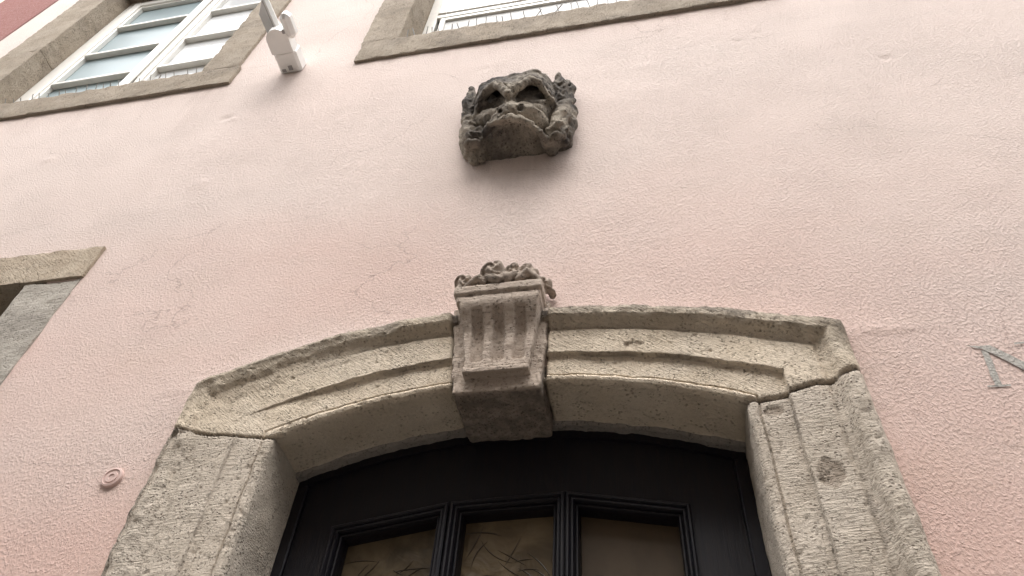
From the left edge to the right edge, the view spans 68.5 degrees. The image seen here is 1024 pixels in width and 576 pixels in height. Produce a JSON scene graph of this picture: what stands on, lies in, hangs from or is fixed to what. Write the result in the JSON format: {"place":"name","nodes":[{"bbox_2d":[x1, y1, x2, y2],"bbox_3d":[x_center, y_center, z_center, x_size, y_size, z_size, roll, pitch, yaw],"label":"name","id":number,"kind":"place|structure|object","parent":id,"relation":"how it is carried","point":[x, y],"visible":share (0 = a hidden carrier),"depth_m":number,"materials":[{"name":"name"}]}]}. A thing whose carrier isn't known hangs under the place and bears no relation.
{"place":"outdoors","nodes":[
{"label":"outdoors","id":0,"kind":"place"},
{"bbox_2d":[0,0,1023,575],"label":"house","id":1,"kind":"structure","parent":0,"point":[726,288],"depth_m":2.02,"materials":[{"name":"pink paint"}]},
{"bbox_2d":[0,246,106,384],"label":"window","id":2,"kind":"structure","parent":1,"relation":"in","point":[27,303],"depth_m":2.50,"materials":[{"name":"beige stone"}]},
{"bbox_2d":[5,67,196,102],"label":"bird spikes","id":3,"kind":"object","parent":1,"relation":"on","point":[103,85],"visible":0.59,"depth_m":3.87,"materials":[{"name":"grey metal"}]},
{"bbox_2d":[100,468,123,487],"bbox_3d":[-0.949,0.454,1.790,0.054,0.054,0.020,-6,-50,10],"label":"wall cap","id":4,"kind":"object","parent":1,"relation":"attached to","point":[113,477],"visible":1,"depth_m":1.78,"materials":[{"name":"pink paint"}]},
{"bbox_2d":[0,0,291,120],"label":"window","id":5,"kind":"structure","parent":1,"relation":"in","point":[92,42],"depth_m":4.58,"materials":[{"name":"grey stone"}]},
{"bbox_2d":[259,0,305,73],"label":"floodlight","id":6,"kind":"object","parent":1,"relation":"attached to","point":[285,49],"visible":1,"depth_m":3.46,"materials":[{"name":"white plastic"}]},
{"bbox_2d":[407,0,616,36],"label":"bird spikes","id":7,"kind":"object","parent":1,"relation":"on","point":[510,15],"visible":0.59,"depth_m":3.54,"materials":[{"name":"grey metal"}]},
{"bbox_2d":[459,69,577,165],"bbox_3d":[0.013,-0.645,2.687,0.438,0.567,0.246,-6,-50,10],"label":"stone grotesque","id":8,"kind":"object","parent":1,"relation":"attached to","point":[532,112],"visible":0.98,"depth_m":2.57,"materials":[{"name":"grey stone"}]},
{"bbox_2d":[270,430,771,575],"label":"door","id":9,"kind":"structure","parent":1,"relation":"in","point":[632,504],"depth_m":1.73,"materials":[{"name":"black wood"}]},
{"bbox_2d":[354,0,755,63],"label":"window","id":10,"kind":"structure","parent":1,"relation":"in","point":[386,37],"depth_m":3.52,"materials":[{"name":"grey stone"}]},
{"bbox_2d":[970,342,1023,386],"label":"painted letter","id":11,"kind":"object","parent":1,"relation":"attached to","point":[1017,362],"visible":1,"depth_m":1.57,"materials":[{"name":"grey paint"}]},
{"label":"street","id":12,"kind":"structure","parent":0,"visible":0},
{"bbox_2d":[0,0,57,40],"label":"neighbouring house","id":13,"kind":"structure","parent":12,"relation":"on","point":[15,15],"depth_m":5.43,"materials":[{"name":"pink paint"}]}
]}

